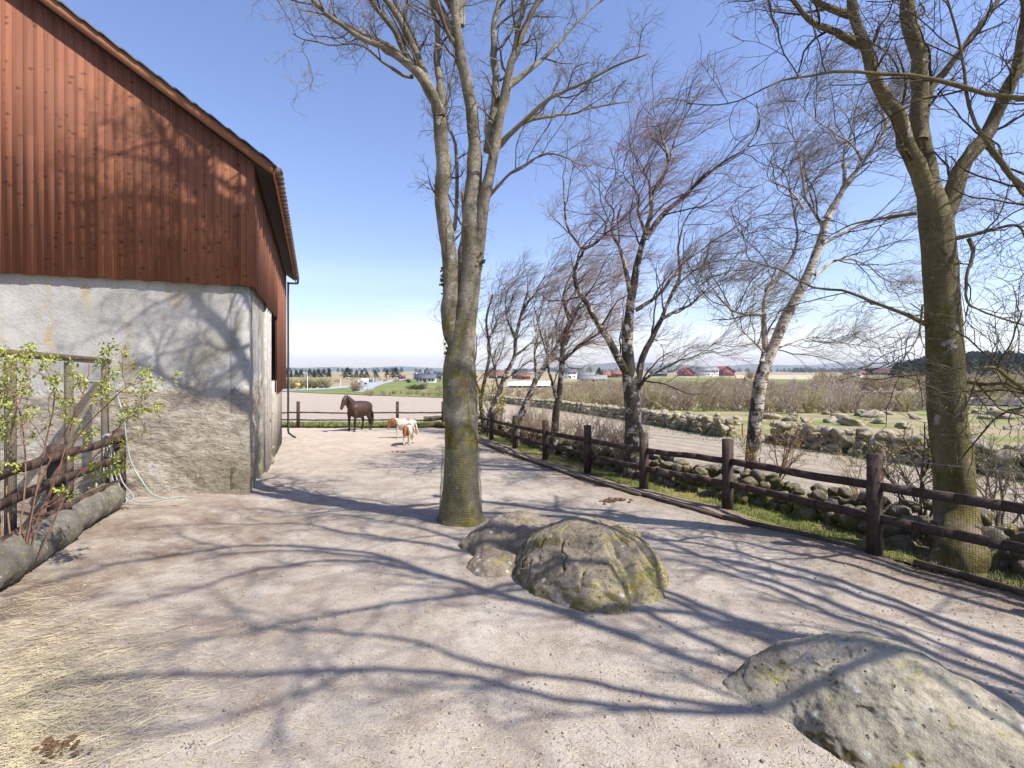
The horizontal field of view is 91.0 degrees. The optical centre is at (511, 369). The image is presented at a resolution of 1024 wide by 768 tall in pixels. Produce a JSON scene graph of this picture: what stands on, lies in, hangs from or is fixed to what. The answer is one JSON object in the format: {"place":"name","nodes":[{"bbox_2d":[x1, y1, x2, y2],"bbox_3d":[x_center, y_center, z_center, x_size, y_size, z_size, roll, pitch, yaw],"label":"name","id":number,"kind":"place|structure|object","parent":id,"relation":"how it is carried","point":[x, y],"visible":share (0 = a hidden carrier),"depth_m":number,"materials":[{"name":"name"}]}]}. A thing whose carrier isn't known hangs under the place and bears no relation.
{"place":"outdoors","nodes":[
{"label":"outdoors","id":0,"kind":"place"},
{"bbox_2d":[282,379,406,390],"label":"road","id":1,"kind":"structure","parent":0,"point":[347,386],"depth_m":184.39,"materials":[{"name":"asphalt"}]},
{"bbox_2d":[282,421,433,426],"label":"verge grass","id":2,"kind":"structure","parent":0,"point":[343,423],"depth_m":28.88,"materials":[{"name":"plant"}]},
{"bbox_2d":[286,380,442,396],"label":"green slope","id":3,"kind":"structure","parent":0,"point":[401,385],"depth_m":163.93,"materials":[{"name":"green plant"}]},
{"bbox_2d":[308,374,323,387],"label":"roadside bush","id":4,"kind":"object","parent":3,"relation":"on","point":[312,384],"visible":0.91,"depth_m":179.55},
{"bbox_2d":[316,377,327,387],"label":"roadside bush","id":5,"kind":"object","parent":3,"relation":"on","point":[317,382],"visible":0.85,"depth_m":179.40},
{"bbox_2d":[317,375,333,387],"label":"roadside bush","id":6,"kind":"object","parent":3,"relation":"on","point":[328,384],"visible":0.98,"depth_m":179.51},
{"bbox_2d":[346,378,363,391],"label":"roadside bush","id":7,"kind":"object","parent":3,"relation":"on","point":[354,387],"visible":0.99,"depth_m":141.41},
{"bbox_2d":[354,382,388,391],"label":"side road","id":8,"kind":"structure","parent":0,"point":[371,386],"depth_m":197.05,"materials":[{"name":"asphalt"}]},
{"bbox_2d":[282,392,478,422],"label":"field","id":9,"kind":"structure","parent":0,"point":[314,402],"depth_m":54.12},
{"bbox_2d":[0,428,1023,767],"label":"paddock ground","id":10,"kind":"structure","parent":0,"point":[376,458],"depth_m":5.03,"materials":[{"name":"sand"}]},
{"bbox_2d":[0,509,83,588],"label":"log","id":11,"kind":"object","parent":10,"relation":"on","point":[19,558],"visible":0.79,"depth_m":6.13,"materials":[{"name":"wood"}]},
{"bbox_2d":[0,348,111,536],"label":"netting screen","id":12,"kind":"object","parent":10,"relation":"on","point":[12,480],"visible":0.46,"depth_m":7.60,"materials":[{"name":"metal"}]},
{"bbox_2d":[0,429,125,541],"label":"rail fence","id":13,"kind":"object","parent":10,"relation":"on","point":[63,477],"visible":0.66,"depth_m":7.13,"materials":[{"name":"wood"}]},
{"bbox_2d":[106,438,126,505],"bbox_3d":[-7.130,1.836,8.900,0.672,1.304,0.301,0,0,22],"label":"rope","id":14,"kind":"object","parent":13,"relation":"hanging from","point":[111,471],"visible":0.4,"depth_m":9.01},
{"bbox_2d":[103,438,133,504],"bbox_3d":[-7.082,1.784,8.975,0.769,1.199,0.225,0,0,20],"label":"rope","id":15,"kind":"object","parent":13,"relation":"hanging from","point":[119,475],"visible":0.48,"depth_m":9.02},
{"bbox_2d":[107,437,167,502],"bbox_3d":[-6.813,1.778,9.049,1.110,1.189,0.222,0,0,0],"label":"rope","id":16,"kind":"object","parent":13,"relation":"hanging from","point":[126,494],"visible":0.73,"depth_m":9.02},
{"bbox_2d":[0,338,181,556],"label":"leafy shrub","id":17,"kind":"object","parent":10,"relation":"on","point":[55,379],"visible":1,"depth_m":5.97,"materials":[{"name":"green plant"}]},
{"bbox_2d":[66,483,125,529],"bbox_3d":[-6.826,2.231,8.118,0.536,0.545,1.632,0,0,-20],"label":"log","id":18,"kind":"object","parent":10,"relation":"on","point":[91,510],"visible":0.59,"depth_m":8.03,"materials":[{"name":"grey wood"}]},
{"bbox_2d":[0,0,298,504],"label":"barn","id":19,"kind":"structure","parent":10,"relation":"on","point":[144,215],"depth_m":9.80,"materials":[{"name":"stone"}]},
{"bbox_2d":[111,362,184,498],"bbox_3d":[-6.657,1.113,9.151,1.280,2.510,0.122,0,0,-5],"label":"hose","id":20,"kind":"object","parent":19,"relation":"hanging from","point":[145,486],"visible":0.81,"depth_m":9.11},
{"bbox_2d":[0,566,312,767],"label":"hay","id":21,"kind":"object","parent":10,"relation":"on","point":[12,741],"visible":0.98,"depth_m":3.87,"materials":[{"name":"plant"}]},
{"bbox_2d":[30,735,80,762],"bbox_3d":[-2.969,2.477,3.296,0.338,0.034,0.245,0,0,0],"label":"dung heap","id":22,"kind":"object","parent":21,"relation":"on","point":[55,743],"visible":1,"depth_m":3.30,"materials":[{"name":"soil"}]},
{"bbox_2d":[340,394,373,431],"bbox_3d":[-7.899,2.164,25.778,0.781,1.944,2.436,0,0,21],"label":"horse","id":23,"kind":"object","parent":10,"relation":"on","point":[358,409],"visible":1,"depth_m":25.40},
{"bbox_2d":[387,418,418,438],"bbox_3d":[-4.835,2.553,22.319,1.390,0.952,0.462,0,0,-12],"label":"pony","id":24,"kind":"object","parent":10,"relation":"on","point":[399,424],"visible":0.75,"depth_m":22.14},
{"bbox_2d":[403,425,414,444],"bbox_3d":[-4.092,2.524,19.840,0.404,0.833,1.260,0,0,6],"label":"pony","id":25,"kind":"object","parent":10,"relation":"on","point":[408,431],"visible":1,"depth_m":19.59},
{"bbox_2d":[423,421,439,427],"bbox_3d":[-4.412,3.008,27.744,0.900,0.340,0.316,0,0,-23],"label":"log","id":26,"kind":"object","parent":10,"relation":"on","point":[429,424],"visible":0.84,"depth_m":27.60,"materials":[{"name":"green wood"}]},
{"bbox_2d":[248,0,664,526],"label":"bare tree","id":27,"kind":"object","parent":10,"relation":"on","point":[460,505],"visible":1,"depth_m":8.76,"materials":[{"name":"grey plant"}]},
{"bbox_2d":[466,547,516,577],"bbox_3d":[-0.205,2.571,6.701,0.948,0.305,0.917,0,0,0],"label":"rock","id":28,"kind":"object","parent":10,"relation":"on","point":[491,562],"visible":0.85,"depth_m":6.50,"materials":[{"name":"stone"}]},
{"bbox_2d":[458,510,557,555],"bbox_3d":[0.148,2.477,7.590,1.997,0.569,1.860,0,0,0],"label":"flat rock","id":29,"kind":"object","parent":10,"relation":"on","point":[510,532],"visible":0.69,"depth_m":7.26,"materials":[{"name":"stone"}]},
{"bbox_2d":[0,491,1023,767],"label":"straw bits","id":30,"kind":"object","parent":10,"relation":"on","point":[426,671],"visible":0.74,"depth_m":3.90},
{"bbox_2d":[478,441,640,495],"bbox_3d":[0.162,2.822,16.658,0.233,0.418,13.042,0,0,-22],"label":"edging plank","id":31,"kind":"object","parent":10,"relation":"on","point":[571,474],"visible":0.86,"depth_m":13.17,"materials":[{"name":"wood"}]},
{"bbox_2d":[485,393,658,465],"bbox_3d":[1.436,1.904,18.801,2.979,1.949,12.375,0,0,-19],"label":"hedge brush","id":32,"kind":"object","parent":10,"relation":"on","point":[536,424],"visible":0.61,"depth_m":16.11,"materials":[{"name":"plant"}]},
{"bbox_2d":[514,515,668,614],"bbox_3d":[0.965,2.425,6.397,1.990,0.924,2.566,0,0,0],"label":"boulder","id":33,"kind":"object","parent":10,"relation":"on","point":[581,563],"visible":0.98,"depth_m":5.79,"materials":[{"name":"stone"}]},
{"bbox_2d":[599,497,632,504],"bbox_3d":[2.124,2.672,10.304,0.732,0.077,0.427,0,0,-16],"label":"dung heap","id":34,"kind":"object","parent":10,"relation":"on","point":[609,499],"visible":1,"depth_m":10.30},
{"bbox_2d":[478,436,1023,633],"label":"leaf litter","id":35,"kind":"object","parent":10,"relation":"on","point":[651,492],"visible":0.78,"depth_m":7.51,"materials":[{"name":"plant"}]},
{"bbox_2d":[641,493,865,551],"bbox_3d":[3.855,2.603,8.844,0.184,0.180,4.248,0,0,-33],"label":"edging plank","id":36,"kind":"object","parent":10,"relation":"on","point":[782,529],"visible":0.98,"depth_m":8.38,"materials":[{"name":"wood"}]},
{"bbox_2d":[723,631,1023,767],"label":"front boulder","id":37,"kind":"object","parent":10,"relation":"on","point":[858,699],"visible":0.99,"depth_m":3.30,"materials":[{"name":"stone"}]},
{"bbox_2d":[913,559,1023,596],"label":"edging plank","id":38,"kind":"object","parent":10,"relation":"on","point":[1001,586],"visible":1,"depth_m":6.11,"materials":[{"name":"wood"}]},
{"bbox_2d":[60,0,1023,369],"label":"sky","id":39,"kind":"structure","parent":0,"point":[367,245],"materials":[{"name":"blue"}]},
{"bbox_2d":[286,359,913,370],"bbox_3d":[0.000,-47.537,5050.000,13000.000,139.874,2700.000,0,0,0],"label":"hills","id":40,"kind":"structure","parent":0,"point":[613,366],"depth_m":4774.97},
{"bbox_2d":[282,371,1023,577],"bbox_3d":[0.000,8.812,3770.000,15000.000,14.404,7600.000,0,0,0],"label":"ground","id":41,"kind":"structure","parent":0,"point":[410,375],"depth_m":436.95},
{"bbox_2d":[289,378,295,388],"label":"roadside bush","id":42,"kind":"object","parent":41,"relation":"on","point":[291,385],"visible":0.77,"depth_m":179.70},
{"bbox_2d":[294,376,304,388],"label":"roadside bush","id":43,"kind":"object","parent":41,"relation":"on","point":[300,382],"visible":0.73,"depth_m":179.77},
{"bbox_2d":[302,376,316,387],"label":"roadside bush","id":44,"kind":"object","parent":41,"relation":"on","point":[305,383],"visible":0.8,"depth_m":179.85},
{"bbox_2d":[339,367,353,377],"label":"conifer","id":45,"kind":"object","parent":41,"relation":"on","point":[347,373],"visible":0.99,"depth_m":414.65,"materials":[{"name":"green plant"}]},
{"bbox_2d":[282,401,443,427],"bbox_3d":[-10.829,2.504,28.000,14.104,1.500,0.140,0,0,0],"label":"rail fence","id":46,"kind":"object","parent":41,"relation":"on","point":[298,419],"visible":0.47,"depth_m":27.98,"materials":[{"name":"wood"}]},
{"bbox_2d":[332,377,442,395],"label":"bank scrub","id":47,"kind":"object","parent":41,"relation":"on","point":[408,392],"visible":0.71,"depth_m":108.70,"materials":[{"name":"plant"}]},
{"bbox_2d":[388,367,400,377],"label":"conifer","id":48,"kind":"object","parent":41,"relation":"on","point":[396,371],"visible":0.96,"depth_m":414.60,"materials":[{"name":"green plant"}]},
{"bbox_2d":[414,372,437,381],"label":"house","id":49,"kind":"structure","parent":41,"relation":"on","point":[428,377],"depth_m":272.53,"materials":[{"name":"white paint"}]},
{"bbox_2d":[433,382,442,393],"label":"roadside bush","id":50,"kind":"object","parent":41,"relation":"on","point":[439,387],"visible":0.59,"depth_m":104.55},
{"bbox_2d":[431,421,444,426],"bbox_3d":[-4.094,3.010,27.746,1.112,0.350,0.348,0,0,39],"label":"log","id":51,"kind":"object","parent":41,"relation":"on","point":[439,424],"visible":0.73,"depth_m":27.51,"materials":[{"name":"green wood"}]},
{"bbox_2d":[434,371,442,379],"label":"house","id":52,"kind":"structure","parent":41,"relation":"on","point":[439,374],"depth_m":334.55,"materials":[{"name":"stone"}]},
{"bbox_2d":[488,371,504,377],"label":"house","id":53,"kind":"structure","parent":41,"relation":"on","point":[499,373],"depth_m":446.16,"materials":[{"name":"red paint"}]},
{"bbox_2d":[516,373,530,379],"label":"house","id":54,"kind":"structure","parent":41,"relation":"on","point":[520,376],"depth_m":382.51,"materials":[{"name":"red paint"}]},
{"bbox_2d":[507,381,550,387],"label":"greenhouse","id":55,"kind":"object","parent":41,"relation":"on","point":[519,384],"visible":0.71,"depth_m":189.19,"materials":[{"name":"plastic"}]},
{"bbox_2d":[564,367,576,378],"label":"house","id":56,"kind":"structure","parent":41,"relation":"on","point":[567,375],"depth_m":412.27,"materials":[{"name":"white paint"}]},
{"bbox_2d":[286,367,863,372],"bbox_3d":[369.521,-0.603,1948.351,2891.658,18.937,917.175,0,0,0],"label":"distant woods","id":57,"kind":"object","parent":41,"relation":"on","point":[802,370],"visible":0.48,"depth_m":1736.57,"materials":[{"name":"plant"}]},
{"bbox_2d":[577,371,597,375],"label":"house","id":58,"kind":"structure","parent":41,"relation":"on","point":[583,373],"depth_m":383.93,"materials":[{"name":"white paint"}]},
{"bbox_2d":[577,373,607,381],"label":"house","id":59,"kind":"structure","parent":41,"relation":"on","point":[582,377],"depth_m":272.61,"materials":[{"name":"white paint"}]},
{"bbox_2d":[486,394,737,436],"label":"stone wall","id":60,"kind":"structure","parent":41,"relation":"on","point":[710,425],"depth_m":28.38,"materials":[{"name":"stone"}]},
{"bbox_2d":[609,370,621,377],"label":"house","id":61,"kind":"structure","parent":41,"relation":"on","point":[616,373],"depth_m":487.40,"materials":[{"name":"red paint"}]},
{"bbox_2d":[649,370,667,375],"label":"house","id":62,"kind":"structure","parent":41,"relation":"on","point":[660,374],"depth_m":594.96,"materials":[{"name":"white paint"}]},
{"bbox_2d":[677,367,694,375],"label":"house","id":63,"kind":"structure","parent":41,"relation":"on","point":[690,373],"depth_m":626.00,"materials":[{"name":"red paint"}]},
{"bbox_2d":[695,367,719,375],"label":"house","id":64,"kind":"structure","parent":41,"relation":"on","point":[705,371],"depth_m":630.12,"materials":[{"name":"white paint"}]},
{"bbox_2d":[718,366,735,375],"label":"house","id":65,"kind":"structure","parent":41,"relation":"on","point":[727,372],"depth_m":662.71,"materials":[{"name":"red paint"}]},
{"bbox_2d":[477,365,1023,412],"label":"scrub thicket","id":66,"kind":"object","parent":41,"relation":"on","point":[615,399],"visible":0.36,"depth_m":50.85,"materials":[{"name":"plant"}]},
{"bbox_2d":[477,373,1023,413],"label":"scrub thicket","id":67,"kind":"object","parent":41,"relation":"on","point":[844,386],"visible":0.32,"depth_m":46.61,"materials":[{"name":"plant"}]},
{"bbox_2d":[478,429,1023,587],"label":"grass verge","id":68,"kind":"object","parent":41,"relation":"on","point":[681,492],"depth_m":9.23,"materials":[{"name":"plant"}]},
{"bbox_2d":[427,265,541,432],"bbox_3d":[-0.726,-1.134,24.339,6.913,8.674,4.083,0,0,-34],"label":"birch","id":69,"kind":"object","parent":68,"relation":"on","point":[487,366],"visible":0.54,"depth_m":24.88,"materials":[{"name":"brown plant"}]},
{"bbox_2d":[477,369,505,433],"bbox_3d":[-1.183,1.468,24.090,1.926,3.139,2.488,0,0,0],"label":"budding shrub","id":70,"kind":"object","parent":68,"relation":"on","point":[496,410],"visible":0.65,"depth_m":23.95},
{"bbox_2d":[479,243,586,436],"bbox_3d":[1.081,-1.684,23.354,5.330,9.672,4.198,0,0,0],"label":"birch","id":71,"kind":"object","parent":68,"relation":"on","point":[506,376],"visible":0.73,"depth_m":22.93,"materials":[{"name":"grey plant"}]},
{"bbox_2d":[510,237,646,444],"bbox_3d":[2.647,-1.133,19.876,5.539,8.405,3.598,0,0,0],"label":"birch","id":72,"kind":"object","parent":68,"relation":"on","point":[528,398],"visible":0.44,"depth_m":19.88,"materials":[{"name":"white plant"}]},
{"bbox_2d":[501,218,682,455],"bbox_3d":[2.926,-0.955,17.062,6.781,7.866,4.687,0,0,0],"label":"birch","id":73,"kind":"object","parent":68,"relation":"on","point":[566,333],"visible":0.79,"depth_m":16.70,"materials":[{"name":"grey plant"}]},
{"bbox_2d":[524,30,856,478],"bbox_3d":[4.197,-2.783,12.978,7.880,11.294,5.210,0,0,0],"label":"birch","id":74,"kind":"object","parent":68,"relation":"on","point":[633,381],"visible":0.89,"depth_m":12.76,"materials":[{"name":"grey plant"}]},
{"bbox_2d":[478,410,1023,588],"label":"rail fence","id":75,"kind":"object","parent":68,"relation":"on","point":[874,485],"visible":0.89,"depth_m":7.35,"materials":[{"name":"wood"}]},
{"bbox_2d":[478,416,1023,578],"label":"stone wall","id":76,"kind":"structure","parent":68,"relation":"on","point":[843,496],"depth_m":9.27,"materials":[{"name":"stone"}]},
{"bbox_2d":[641,0,1023,484],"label":"bare tree","id":77,"kind":"object","parent":68,"relation":"on","point":[965,87],"visible":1,"depth_m":6.00,"materials":[{"name":"brown plant"}]},
{"bbox_2d":[674,0,1023,573],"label":"bare tree","id":78,"kind":"object","parent":68,"relation":"on","point":[940,260],"visible":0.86,"depth_m":6.95,"materials":[{"name":"brown plant"}]},
{"bbox_2d":[863,367,890,374],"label":"house","id":79,"kind":"structure","parent":41,"relation":"on","point":[883,369],"depth_m":716.03,"materials":[{"name":"red paint"}]},
{"bbox_2d":[888,350,1023,377],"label":"conifer forest","id":80,"kind":"object","parent":41,"relation":"on","point":[976,356],"visible":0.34,"depth_m":303.50,"materials":[{"name":"plant"}]},
{"bbox_2d":[570,378,813,384],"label":"green far field","id":81,"kind":"structure","parent":0,"point":[710,379],"depth_m":352.82,"materials":[{"name":"green plant"}]},
{"bbox_2d":[477,401,1023,527],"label":"harrowed field","id":82,"kind":"structure","parent":0,"point":[673,442],"depth_m":16.40,"materials":[{"name":"soil"}]},
{"bbox_2d":[734,402,821,479],"bbox_3d":[5.888,1.655,11.315,1.925,2.058,1.477,0,0,0],"label":"budding shrub","id":83,"kind":"object","parent":82,"relation":"on","point":[784,458],"visible":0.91,"depth_m":11.17,"materials":[{"name":"plant"}]},
{"bbox_2d":[651,1,1023,469],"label":"birch","id":84,"kind":"object","parent":82,"relation":"on","point":[758,393],"visible":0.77,"depth_m":11.85,"materials":[{"name":"white plant"}]},
{"bbox_2d":[820,431,920,497],"bbox_3d":[6.753,1.859,9.634,1.318,1.527,1.881,0,0,0],"label":"budding shrub","id":85,"kind":"object","parent":82,"relation":"on","point":[854,489],"visible":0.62,"depth_m":9.50,"materials":[{"name":"plant"}]},
{"bbox_2d":[843,368,989,517],"bbox_3d":[6.447,1.268,7.889,2.006,2.647,1.495,0,0,26],"label":"budding shrub","id":86,"kind":"object","parent":82,"relation":"on","point":[921,475],"visible":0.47,"depth_m":7.97,"materials":[{"name":"brown plant"}]},
{"bbox_2d":[895,415,1023,525],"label":"budding shrub","id":87,"kind":"object","parent":82,"relation":"on","point":[1002,489],"visible":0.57,"depth_m":8.34,"materials":[{"name":"brown plant"}]},
{"bbox_2d":[978,428,1023,526],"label":"budding shrub","id":88,"kind":"object","parent":82,"relation":"on","point":[1015,494],"visible":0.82,"depth_m":8.01,"materials":[{"name":"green plant"}]},
{"bbox_2d":[736,375,843,378],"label":"pale hill field","id":89,"kind":"structure","parent":0,"point":[781,376],"depth_m":510.69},
{"bbox_2d":[742,370,755,378],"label":"bush","id":90,"kind":"object","parent":89,"relation":"on","point":[750,375],"visible":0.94,"depth_m":384.61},
{"bbox_2d":[591,402,1023,447],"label":"stony pasture","id":91,"kind":"structure","parent":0,"point":[819,417],"depth_m":32.15,"materials":[{"name":"plant"}]},
{"bbox_2d":[486,400,1023,490],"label":"wall grass","id":92,"kind":"structure","parent":91,"relation":"on","point":[716,437],"depth_m":22.06,"materials":[{"name":"plant"}]},
{"bbox_2d":[763,413,781,419],"bbox_3d":[17.658,3.281,34.276,1.214,0.731,0.998,0,0,0],"label":"field rock","id":93,"kind":"object","parent":91,"relation":"on","point":[775,416],"visible":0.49,"depth_m":33.97,"materials":[{"name":"stone"}]},
{"bbox_2d":[781,415,796,420],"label":"field rock","id":94,"kind":"object","parent":91,"relation":"on","point":[788,418],"visible":0.66,"depth_m":32.23,"materials":[{"name":"stone"}]},
{"bbox_2d":[800,416,811,422],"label":"field rock","id":95,"kind":"object","parent":91,"relation":"on","point":[803,419],"visible":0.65,"depth_m":31.41,"materials":[{"name":"stone"}]},
{"bbox_2d":[823,416,837,423],"bbox_3d":[19.708,3.198,30.936,0.770,0.719,0.886,0,0,0],"label":"field rock","id":96,"kind":"object","parent":91,"relation":"on","point":[832,419],"visible":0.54,"depth_m":30.88,"materials":[{"name":"stone"}]},
{"bbox_2d":[830,413,848,418],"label":"field rock","id":97,"kind":"object","parent":91,"relation":"on","point":[838,415],"visible":0.52,"depth_m":34.72,"materials":[{"name":"stone"}]},
{"bbox_2d":[836,417,865,425],"bbox_3d":[19.521,3.064,29.002,0.858,0.725,1.398,0,0,-19],"label":"field rock","id":98,"kind":"object","parent":91,"relation":"on","point":[847,421],"visible":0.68,"depth_m":28.77,"materials":[{"name":"stone"}]},
{"bbox_2d":[854,409,865,415],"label":"field rock","id":99,"kind":"object","parent":91,"relation":"on","point":[858,412],"visible":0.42,"depth_m":37.47,"materials":[{"name":"stone"}]},
{"bbox_2d":[859,409,885,417],"bbox_3d":[25.894,3.286,36.206,1.483,0.884,1.396,0,0,-29],"label":"field rock","id":100,"kind":"object","parent":91,"relation":"on","point":[880,414],"visible":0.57,"depth_m":35.86,"materials":[{"name":"stone"}]},
{"bbox_2d":[870,418,885,423],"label":"field rock","id":101,"kind":"object","parent":91,"relation":"on","point":[879,421],"visible":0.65,"depth_m":30.09,"materials":[{"name":"stone"}]},
{"bbox_2d":[765,421,1023,479],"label":"stone wall","id":102,"kind":"structure","parent":91,"relation":"on","point":[829,437],"depth_m":16.49,"materials":[{"name":"stone"}]},
{"bbox_2d":[894,421,909,426],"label":"field rock","id":103,"kind":"object","parent":91,"relation":"on","point":[900,423],"visible":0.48,"depth_m":27.63,"materials":[{"name":"stone"}]},
{"bbox_2d":[898,425,914,428],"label":"field rock","id":104,"kind":"object","parent":91,"relation":"on","point":[905,427],"visible":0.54,"depth_m":26.72,"materials":[{"name":"stone"}]},
{"bbox_2d":[908,413,922,419],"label":"field rock","id":105,"kind":"object","parent":91,"relation":"on","point":[913,416],"visible":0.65,"depth_m":34.10,"materials":[{"name":"stone"}]},
{"bbox_2d":[976,415,993,418],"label":"field rock","id":106,"kind":"object","parent":91,"relation":"on","point":[984,417],"visible":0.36,"depth_m":34.12,"materials":[{"name":"stone"}]},
{"bbox_2d":[984,408,1004,416],"bbox_3d":[34.735,3.250,36.310,1.312,1.010,1.022,0,0,17],"label":"field rock","id":107,"kind":"object","parent":91,"relation":"on","point":[997,410],"visible":0.29,"depth_m":35.92,"materials":[{"name":"stone"}]},
{"bbox_2d":[999,414,1017,419],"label":"field rock","id":108,"kind":"object","parent":91,"relation":"on","point":[1012,417],"visible":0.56,"depth_m":34.09,"materials":[{"name":"stone"}]},
{"bbox_2d":[1002,425,1023,430],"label":"field rock","id":109,"kind":"object","parent":91,"relation":"on","point":[1007,427],"visible":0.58,"depth_m":26.16,"materials":[{"name":"stone"}]},
{"bbox_2d":[970,399,1023,404],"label":"pond water","id":110,"kind":"structure","parent":0,"point":[995,402],"depth_m":62.02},
{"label":"back verge","id":111,"kind":"structure","parent":0,"visible":0},
{"bbox_2d":[423,416,440,421],"bbox_3d":[-4.365,2.753,28.588,1.325,0.357,0.332,0,0,-6],"label":"log","id":112,"kind":"object","parent":111,"relation":"on","point":[432,417],"visible":0.52,"depth_m":28.45,"materials":[{"name":"brown wood"}]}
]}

